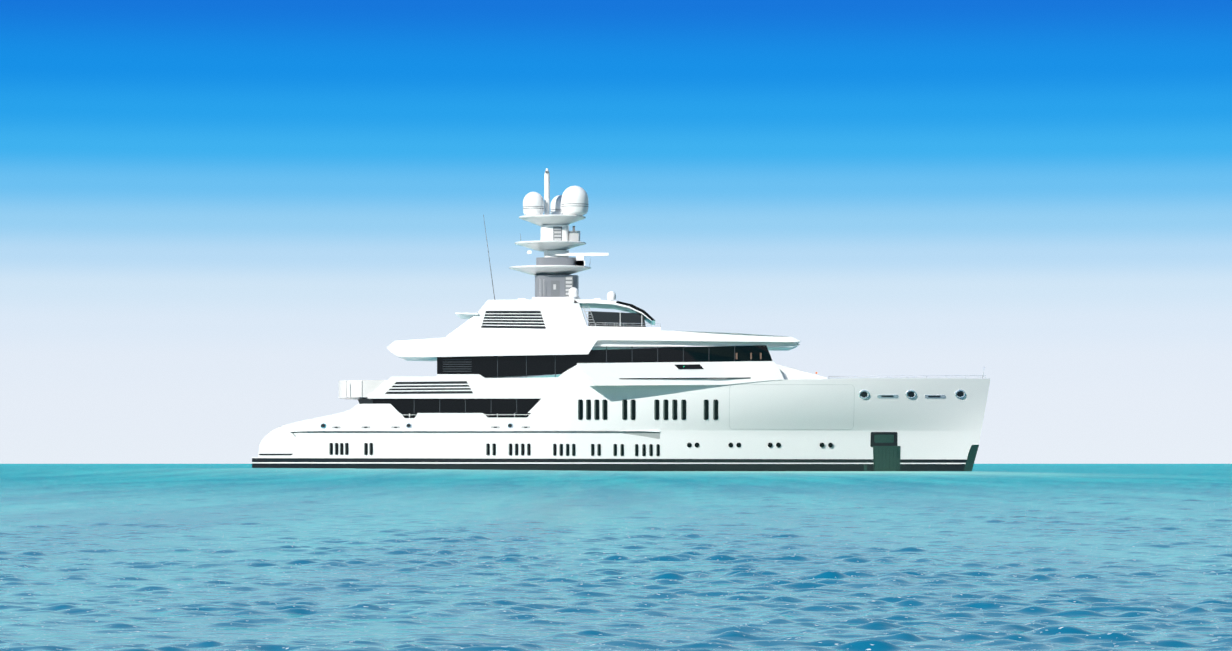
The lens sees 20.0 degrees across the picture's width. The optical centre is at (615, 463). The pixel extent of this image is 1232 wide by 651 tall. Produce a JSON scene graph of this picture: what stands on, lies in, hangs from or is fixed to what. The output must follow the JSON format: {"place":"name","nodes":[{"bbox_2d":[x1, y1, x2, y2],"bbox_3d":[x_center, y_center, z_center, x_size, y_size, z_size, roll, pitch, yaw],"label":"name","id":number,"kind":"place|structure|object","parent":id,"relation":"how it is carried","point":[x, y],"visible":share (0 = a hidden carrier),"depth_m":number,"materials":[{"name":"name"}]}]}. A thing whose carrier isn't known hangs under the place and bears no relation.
{"place":"outdoors","nodes":[
{"label":"outdoors","id":0,"kind":"place"},
{"bbox_2d":[455,312,477,318],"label":"side wing","id":1,"kind":"structure","parent":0,"point":[465,315],"depth_m":330.01,"materials":[{"name":"white metal"}]},
{"bbox_2d":[290,431,659,431],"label":"ledge","id":2,"kind":"object","parent":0,"point":[625,431],"visible":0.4,"depth_m":327.21,"materials":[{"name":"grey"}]},
{"bbox_2d":[483,414,529,414],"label":"door top rail","id":3,"kind":"object","parent":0,"point":[506,414],"depth_m":326.60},
{"bbox_2d":[0,468,1231,650],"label":"sea waves","id":4,"kind":"object","parent":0,"point":[223,559],"visible":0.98,"depth_m":26.09,"materials":[{"name":"liquid"}]},
{"bbox_2d":[0,464,1231,468],"bbox_3d":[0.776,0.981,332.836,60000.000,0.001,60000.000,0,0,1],"label":"horizon","id":5,"kind":"structure","parent":0,"point":[988,466],"depth_m":1176.03,"materials":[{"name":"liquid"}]},
{"bbox_2d":[258,378,989,470],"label":"hull","id":6,"kind":"object","parent":5,"relation":"in","point":[939,434],"visible":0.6,"depth_m":327.40,"materials":[{"name":"paint"}]},
{"bbox_2d":[252,457,266,467],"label":"swim platform","id":7,"kind":"structure","parent":6,"relation":"attached to","point":[258,462],"depth_m":327.85,"materials":[{"name":"paint"}]},
{"bbox_2d":[259,454,291,454],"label":"stern slot","id":8,"kind":"object","parent":6,"relation":"attached to","point":[275,454],"visible":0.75,"depth_m":327.69,"materials":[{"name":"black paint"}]},
{"bbox_2d":[330,443,332,454],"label":"window","id":9,"kind":"structure","parent":6,"relation":"attached to","point":[331,448],"depth_m":326.97,"materials":[{"name":"black glass"}]},
{"bbox_2d":[339,380,386,399],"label":"bulwark","id":10,"kind":"object","parent":6,"relation":"attached to","point":[358,389],"visible":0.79,"depth_m":327.00,"materials":[{"name":"white"}]},
{"bbox_2d":[358,399,372,403],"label":"support","id":11,"kind":"object","parent":6,"relation":"on","point":[365,401],"visible":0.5,"depth_m":326.80,"materials":[{"name":"black paint"}]},
{"bbox_2d":[364,443,367,454],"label":"window","id":12,"kind":"structure","parent":6,"relation":"attached to","point":[366,448],"depth_m":326.74,"materials":[{"name":"black glass"}]},
{"bbox_2d":[370,443,372,454],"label":"window","id":13,"kind":"structure","parent":6,"relation":"attached to","point":[371,448],"depth_m":326.72,"materials":[{"name":"black glass"}]},
{"bbox_2d":[401,413,416,417],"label":"hull recess","id":14,"kind":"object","parent":6,"relation":"attached to","point":[406,415],"depth_m":326.70,"materials":[{"name":"grey metal"}]},
{"bbox_2d":[363,398,539,412],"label":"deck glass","id":15,"kind":"object","parent":6,"relation":"attached to","point":[472,405],"visible":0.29,"depth_m":326.92,"materials":[{"name":"black glass"}]},
{"bbox_2d":[367,365,588,398],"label":"band","id":16,"kind":"object","parent":15,"relation":"on","point":[481,387],"visible":0.66,"depth_m":326.64,"materials":[{"name":"white paint"}]},
{"bbox_2d":[385,381,472,393],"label":"louver vent","id":17,"kind":"object","parent":16,"relation":"attached to","point":[442,392],"visible":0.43,"depth_m":326.68,"materials":[{"name":"black paint"}]},
{"bbox_2d":[387,390,471,391],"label":"louvre slat","id":18,"kind":"object","parent":17,"relation":"attached to","point":[423,390],"visible":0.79,"depth_m":326.67,"materials":[{"name":"white paint"}]},
{"bbox_2d":[390,387,469,388],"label":"louvre slat","id":19,"kind":"object","parent":17,"relation":"attached to","point":[425,387],"visible":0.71,"depth_m":326.67,"materials":[{"name":"white paint"}]},
{"bbox_2d":[393,384,467,385],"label":"louvre slat","id":20,"kind":"object","parent":17,"relation":"attached to","point":[427,384],"visible":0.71,"depth_m":326.67,"materials":[{"name":"white paint"}]},
{"bbox_2d":[437,345,771,377],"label":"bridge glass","id":21,"kind":"object","parent":16,"relation":"on","point":[540,366],"visible":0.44,"depth_m":327.15,"materials":[{"name":"black glass"}]},
{"bbox_2d":[387,330,800,360],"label":"roof slab","id":22,"kind":"structure","parent":21,"relation":"on","point":[516,344],"depth_m":326.62,"materials":[{"name":"white paint"}]},
{"bbox_2d":[447,299,586,335],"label":"upper superstructure","id":23,"kind":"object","parent":22,"relation":"on","point":[561,315],"depth_m":327.81,"materials":[{"name":"white metal"}]},
{"bbox_2d":[483,215,494,299],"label":"whip","id":24,"kind":"object","parent":23,"relation":"on","point":[489,260],"visible":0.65,"depth_m":329.43,"materials":[{"name":"grey metal"}]},
{"bbox_2d":[481,311,545,328],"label":"louver vent","id":25,"kind":"object","parent":23,"relation":"attached to","point":[484,325],"visible":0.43,"depth_m":327.82,"materials":[{"name":"black paint"}]},
{"bbox_2d":[482,322,543,322],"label":"house louvre slat","id":26,"kind":"object","parent":25,"relation":"attached to","point":[512,322],"visible":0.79,"depth_m":327.80,"materials":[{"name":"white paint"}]},
{"bbox_2d":[483,319,542,319],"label":"house louvre slat","id":27,"kind":"object","parent":25,"relation":"attached to","point":[512,319],"visible":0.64,"depth_m":327.80,"materials":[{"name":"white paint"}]},
{"bbox_2d":[484,316,541,316],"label":"house louvre slat","id":28,"kind":"object","parent":25,"relation":"attached to","point":[512,316],"visible":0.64,"depth_m":327.80,"materials":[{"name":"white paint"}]},
{"bbox_2d":[485,313,540,313],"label":"house louvre slat","id":29,"kind":"object","parent":25,"relation":"attached to","point":[512,313],"visible":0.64,"depth_m":327.80,"materials":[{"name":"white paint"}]},
{"bbox_2d":[487,325,544,325],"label":"house louvre slat","id":30,"kind":"object","parent":25,"relation":"attached to","point":[515,325],"visible":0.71,"depth_m":327.80,"materials":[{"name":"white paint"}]},
{"bbox_2d":[532,297,579,298],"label":"mast base","id":31,"kind":"object","parent":23,"relation":"on","point":[554,298],"visible":0.35,"depth_m":330.66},
{"bbox_2d":[535,275,578,296],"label":"mast base","id":32,"kind":"object","parent":23,"relation":"on","point":[542,285],"visible":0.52,"depth_m":330.92,"materials":[{"name":"white metal"}]},
{"bbox_2d":[509,265,590,275],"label":"mast platform","id":33,"kind":"structure","parent":32,"relation":"on","point":[534,270],"depth_m":330.93,"materials":[{"name":"white paint"}]},
{"bbox_2d":[536,257,575,265],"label":"mast column","id":34,"kind":"structure","parent":33,"relation":"on","point":[555,260],"depth_m":331.01,"materials":[{"name":"grey metal"}]},
{"bbox_2d":[544,250,568,256],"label":"mast column","id":35,"kind":"structure","parent":34,"relation":"on","point":[549,253],"depth_m":331.70,"materials":[{"name":"white metal"}]},
{"bbox_2d":[515,240,585,251],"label":"mast platform","id":36,"kind":"structure","parent":35,"relation":"on","point":[542,246],"depth_m":331.19,"materials":[{"name":"white paint"}]},
{"bbox_2d":[541,225,568,240],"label":"mast column","id":37,"kind":"structure","parent":36,"relation":"on","point":[546,232],"depth_m":331.63,"materials":[{"name":"white metal"}]},
{"bbox_2d":[519,215,585,225],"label":"mast platform","id":38,"kind":"structure","parent":37,"relation":"on","point":[539,220],"depth_m":331.22,"materials":[{"name":"white paint"}]},
{"bbox_2d":[523,192,543,214],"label":"dome","id":39,"kind":"structure","parent":38,"relation":"on","point":[533,199],"depth_m":331.34,"materials":[{"name":"white plastic"}]},
{"bbox_2d":[544,168,549,214],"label":"mast pole","id":40,"kind":"object","parent":38,"relation":"on","point":[546,193],"visible":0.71,"depth_m":332.69,"materials":[{"name":"white metal"}]},
{"bbox_2d":[550,195,564,214],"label":"dome","id":41,"kind":"structure","parent":38,"relation":"on","point":[556,202],"depth_m":334.30,"materials":[{"name":"white plastic"}]},
{"bbox_2d":[561,186,587,215],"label":"dome","id":42,"kind":"structure","parent":38,"relation":"on","point":[574,194],"depth_m":330.88,"materials":[{"name":"white plastic"}]},
{"bbox_2d":[553,227,561,240],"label":"ladder","id":43,"kind":"object","parent":36,"relation":"on","point":[557,233],"visible":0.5,"depth_m":331.57,"materials":[{"name":"grey"}]},
{"bbox_2d":[569,233,578,240],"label":"equipment box","id":44,"kind":"object","parent":36,"relation":"on","point":[573,236],"visible":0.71,"depth_m":331.28,"materials":[{"name":"grey metal"}]},
{"bbox_2d":[576,255,583,265],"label":"radar base","id":45,"kind":"object","parent":33,"relation":"on","point":[580,258],"visible":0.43,"depth_m":331.17,"materials":[{"name":"white metal"}]},
{"bbox_2d":[555,253,608,255],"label":"radar antenna","id":46,"kind":"object","parent":33,"relation":"on","point":[584,254],"visible":0.93,"depth_m":331.27,"materials":[{"name":"white metal"}]},
{"bbox_2d":[551,281,559,296],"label":"door","id":47,"kind":"structure","parent":32,"relation":"attached to","point":[555,292],"depth_m":330.87,"materials":[{"name":"white metal"}]},
{"bbox_2d":[565,276,572,296],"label":"ladder","id":48,"kind":"object","parent":32,"relation":"attached to","point":[568,284],"visible":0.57,"depth_m":330.86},
{"bbox_2d":[569,287,577,297],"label":"dome","id":49,"kind":"structure","parent":23,"relation":"on","point":[573,291],"depth_m":330.02,"materials":[{"name":"white plastic"}]},
{"bbox_2d":[574,299,654,324],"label":"wheelhouse roof","id":50,"kind":"structure","parent":23,"relation":"attached to","point":[603,304],"depth_m":327.78,"materials":[{"name":"white metal"}]},
{"bbox_2d":[607,291,615,300],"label":"dome","id":51,"kind":"structure","parent":50,"relation":"on","point":[611,295],"depth_m":330.03,"materials":[{"name":"white plastic"}]},
{"bbox_2d":[581,326,660,330],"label":"bulwark","id":52,"kind":"object","parent":22,"relation":"on","point":[592,328],"visible":0.43,"depth_m":327.64,"materials":[{"name":"white metal"}]},
{"bbox_2d":[292,433,659,438],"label":"ledge shade","id":53,"kind":"object","parent":6,"relation":"attached to","point":[655,435],"visible":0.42,"depth_m":327.37,"materials":[{"name":"white metal"}]},
{"bbox_2d":[487,443,489,454],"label":"window","id":54,"kind":"structure","parent":6,"relation":"attached to","point":[488,448],"depth_m":326.60,"materials":[{"name":"black glass"}]},
{"bbox_2d":[493,443,495,454],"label":"window","id":55,"kind":"structure","parent":6,"relation":"attached to","point":[494,448],"depth_m":326.59,"materials":[{"name":"black glass"}]},
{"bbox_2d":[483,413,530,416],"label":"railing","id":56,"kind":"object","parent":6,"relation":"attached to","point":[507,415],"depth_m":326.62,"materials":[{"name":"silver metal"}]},
{"bbox_2d":[560,444,562,455],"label":"window frame","id":57,"kind":"object","parent":6,"relation":"attached to","point":[561,449],"visible":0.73,"depth_m":326.54,"materials":[{"name":"black glass"}]},
{"bbox_2d":[579,400,582,419],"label":"window","id":58,"kind":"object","parent":6,"relation":"attached to","point":[580,409],"visible":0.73,"depth_m":326.59,"materials":[{"name":"black glass"}]},
{"bbox_2d":[587,400,590,419],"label":"window","id":59,"kind":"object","parent":6,"relation":"attached to","point":[588,409],"visible":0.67,"depth_m":326.62,"materials":[{"name":"black glass"}]},
{"bbox_2d":[595,400,598,419],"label":"window","id":60,"kind":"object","parent":6,"relation":"attached to","point":[597,409],"visible":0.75,"depth_m":326.65,"materials":[{"name":"black glass"}]},
{"bbox_2d":[594,400,595,418],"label":"slit reveal","id":61,"kind":"object","parent":60,"relation":"attached to","point":[594,409],"visible":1,"depth_m":326.63,"materials":[{"name":"white metal"}]},
{"bbox_2d":[597,444,600,455],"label":"window frame","id":62,"kind":"object","parent":6,"relation":"attached to","point":[599,449],"visible":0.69,"depth_m":326.92,"materials":[{"name":"black glass"}]},
{"bbox_2d":[603,400,606,419],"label":"window","id":63,"kind":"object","parent":6,"relation":"attached to","point":[605,409],"visible":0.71,"depth_m":326.68,"materials":[{"name":"black glass"}]},
{"bbox_2d":[602,400,603,418],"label":"slit reveal","id":64,"kind":"object","parent":63,"relation":"attached to","point":[602,409],"visible":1,"depth_m":326.66,"materials":[{"name":"white metal"}]},
{"bbox_2d":[614,444,616,455],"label":"slit","id":65,"kind":"object","parent":6,"relation":"attached to","point":[615,449],"visible":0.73,"depth_m":327.10,"materials":[{"name":"black glass"}]},
{"bbox_2d":[621,444,623,455],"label":"slit","id":66,"kind":"object","parent":6,"relation":"attached to","point":[622,449],"visible":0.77,"depth_m":327.18,"materials":[{"name":"black glass"}]},
{"bbox_2d":[623,400,626,419],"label":"window","id":67,"kind":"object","parent":6,"relation":"attached to","point":[625,409],"visible":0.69,"depth_m":326.76,"materials":[{"name":"black glass"}]},
{"bbox_2d":[622,400,623,418],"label":"window frame","id":68,"kind":"object","parent":67,"relation":"attached to","point":[622,409],"visible":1,"depth_m":326.74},
{"bbox_2d":[631,400,634,419],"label":"window","id":69,"kind":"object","parent":6,"relation":"attached to","point":[633,409],"visible":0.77,"depth_m":326.80,"materials":[{"name":"black glass"}]},
{"bbox_2d":[642,444,645,455],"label":"window frame","id":70,"kind":"object","parent":6,"relation":"attached to","point":[644,449],"visible":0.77,"depth_m":327.43,"materials":[{"name":"black glass"}]},
{"bbox_2d":[649,444,652,455],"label":"window frame","id":71,"kind":"object","parent":6,"relation":"attached to","point":[651,449],"visible":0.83,"depth_m":327.51,"materials":[{"name":"black glass"}]},
{"bbox_2d":[655,400,658,419],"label":"window","id":72,"kind":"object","parent":6,"relation":"attached to","point":[657,409],"visible":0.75,"depth_m":326.90,"materials":[{"name":"black glass"}]},
{"bbox_2d":[654,400,655,418],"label":"slit reveal","id":73,"kind":"object","parent":72,"relation":"attached to","point":[654,409],"visible":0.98,"depth_m":326.86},
{"bbox_2d":[656,444,659,455],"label":"window frame","id":74,"kind":"object","parent":6,"relation":"attached to","point":[658,449],"visible":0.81,"depth_m":327.59,"materials":[{"name":"black glass"}]},
{"bbox_2d":[664,400,667,419],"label":"window","id":75,"kind":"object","parent":6,"relation":"attached to","point":[666,409],"visible":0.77,"depth_m":326.93,"materials":[{"name":"black glass"}]},
{"bbox_2d":[663,400,664,418],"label":"slit reveal","id":76,"kind":"object","parent":75,"relation":"attached to","point":[663,409],"visible":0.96,"depth_m":326.90,"materials":[{"name":"white metal"}]},
{"bbox_2d":[673,400,676,419],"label":"window","id":77,"kind":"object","parent":6,"relation":"attached to","point":[675,409],"visible":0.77,"depth_m":326.97,"materials":[{"name":"black glass"}]},
{"bbox_2d":[672,400,673,418],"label":"slit reveal","id":78,"kind":"object","parent":77,"relation":"attached to","point":[672,409],"visible":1,"depth_m":326.93,"materials":[{"name":"white metal"}]},
{"bbox_2d":[577,361,783,385],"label":"bulwark","id":79,"kind":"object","parent":6,"relation":"attached to","point":[603,374],"depth_m":325.93,"materials":[{"name":"white metal"}]},
{"bbox_2d":[619,377,749,378],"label":"wing slot","id":80,"kind":"object","parent":79,"relation":"attached to","point":[687,378],"visible":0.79,"depth_m":325.89,"materials":[{"name":"black paint"}]},
{"bbox_2d":[675,364,702,368],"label":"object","id":81,"kind":"structure","parent":79,"relation":"attached to","point":[694,366],"depth_m":326.02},
{"bbox_2d":[682,400,685,419],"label":"window","id":82,"kind":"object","parent":6,"relation":"attached to","point":[684,409],"visible":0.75,"depth_m":327.00,"materials":[{"name":"black glass"}]},
{"bbox_2d":[681,400,682,418],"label":"slit reveal","id":83,"kind":"object","parent":82,"relation":"attached to","point":[681,409],"visible":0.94,"depth_m":326.97,"materials":[{"name":"white metal"}]},
{"bbox_2d":[704,400,708,419],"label":"window","id":84,"kind":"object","parent":6,"relation":"attached to","point":[706,408],"visible":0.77,"depth_m":327.09,"materials":[{"name":"black glass"}]},
{"bbox_2d":[714,400,717,419],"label":"window","id":85,"kind":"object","parent":6,"relation":"attached to","point":[716,409],"visible":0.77,"depth_m":327.16,"materials":[{"name":"black glass"}]},
{"bbox_2d":[713,400,714,418],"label":"slit reveal","id":86,"kind":"object","parent":85,"relation":"attached to","point":[713,409],"visible":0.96,"depth_m":327.12,"materials":[{"name":"white metal"}]},
{"bbox_2d":[777,364,827,378],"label":"breakwater","id":87,"kind":"object","parent":6,"relation":"on","point":[789,373],"visible":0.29,"depth_m":327.84,"materials":[{"name":"white paint"}]},
{"bbox_2d":[858,390,869,398],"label":"porthole frame","id":88,"kind":"object","parent":6,"relation":"attached to","point":[864,391],"visible":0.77,"depth_m":328.40,"materials":[{"name":"silver metal"}]},
{"bbox_2d":[870,432,897,446],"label":"anchor pocket frame","id":89,"kind":"object","parent":6,"relation":"attached to","point":[873,443],"visible":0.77,"depth_m":330.54,"materials":[{"name":"black paint"}]},
{"bbox_2d":[874,435,893,442],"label":"anchor pocket","id":90,"kind":"object","parent":89,"relation":"in","point":[883,438],"visible":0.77,"depth_m":330.52,"materials":[{"name":"metal"}]},
{"bbox_2d":[873,446,899,470],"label":"anchor plate","id":91,"kind":"object","parent":6,"relation":"attached to","point":[884,456],"visible":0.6,"depth_m":330.95,"materials":[{"name":"metal"}]},
{"bbox_2d":[877,395,898,397],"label":"fairlead","id":92,"kind":"object","parent":6,"relation":"attached to","point":[895,396],"visible":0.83,"depth_m":329.07,"materials":[{"name":"silver metal"}]},
{"bbox_2d":[905,390,916,398],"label":"porthole frame","id":93,"kind":"object","parent":6,"relation":"attached to","point":[914,396],"visible":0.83,"depth_m":329.62,"materials":[{"name":"silver metal"}]},
{"bbox_2d":[925,395,945,397],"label":"fairlead","id":94,"kind":"object","parent":6,"relation":"attached to","point":[942,396],"visible":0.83,"depth_m":330.48,"materials":[{"name":"silver metal"}]},
{"bbox_2d":[955,390,965,398],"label":"porthole frame","id":95,"kind":"object","parent":6,"relation":"attached to","point":[963,391],"visible":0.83,"depth_m":331.31,"materials":[{"name":"silver metal"}]},
{"bbox_2d":[964,445,978,470],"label":"bow stem plate","id":96,"kind":"object","parent":6,"relation":"attached to","point":[971,457],"visible":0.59,"depth_m":332.44,"materials":[{"name":"metal"}]},
{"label":"foredeck rail post","id":97,"kind":"object","parent":6,"relation":"on","visible":0},
{"bbox_2d":[881,377,918,377],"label":"fore deck rail","id":98,"kind":"object","parent":97,"relation":"attached to","point":[900,377],"visible":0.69,"depth_m":332.39,"materials":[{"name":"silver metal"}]},
{"bbox_2d":[0,0,1231,463],"label":"sky","id":99,"kind":"structure","parent":0,"point":[217,216],"materials":[{"name":"blue"}]},
{"bbox_2d":[588,311,645,326],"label":"windows","id":100,"kind":"structure","parent":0,"point":[606,319],"depth_m":328.15,"materials":[{"name":"black glass"}]},
{"bbox_2d":[593,340,799,350],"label":"overhang","id":101,"kind":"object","parent":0,"point":[617,344],"depth_m":327.04,"materials":[{"name":"white metal"}]}
]}

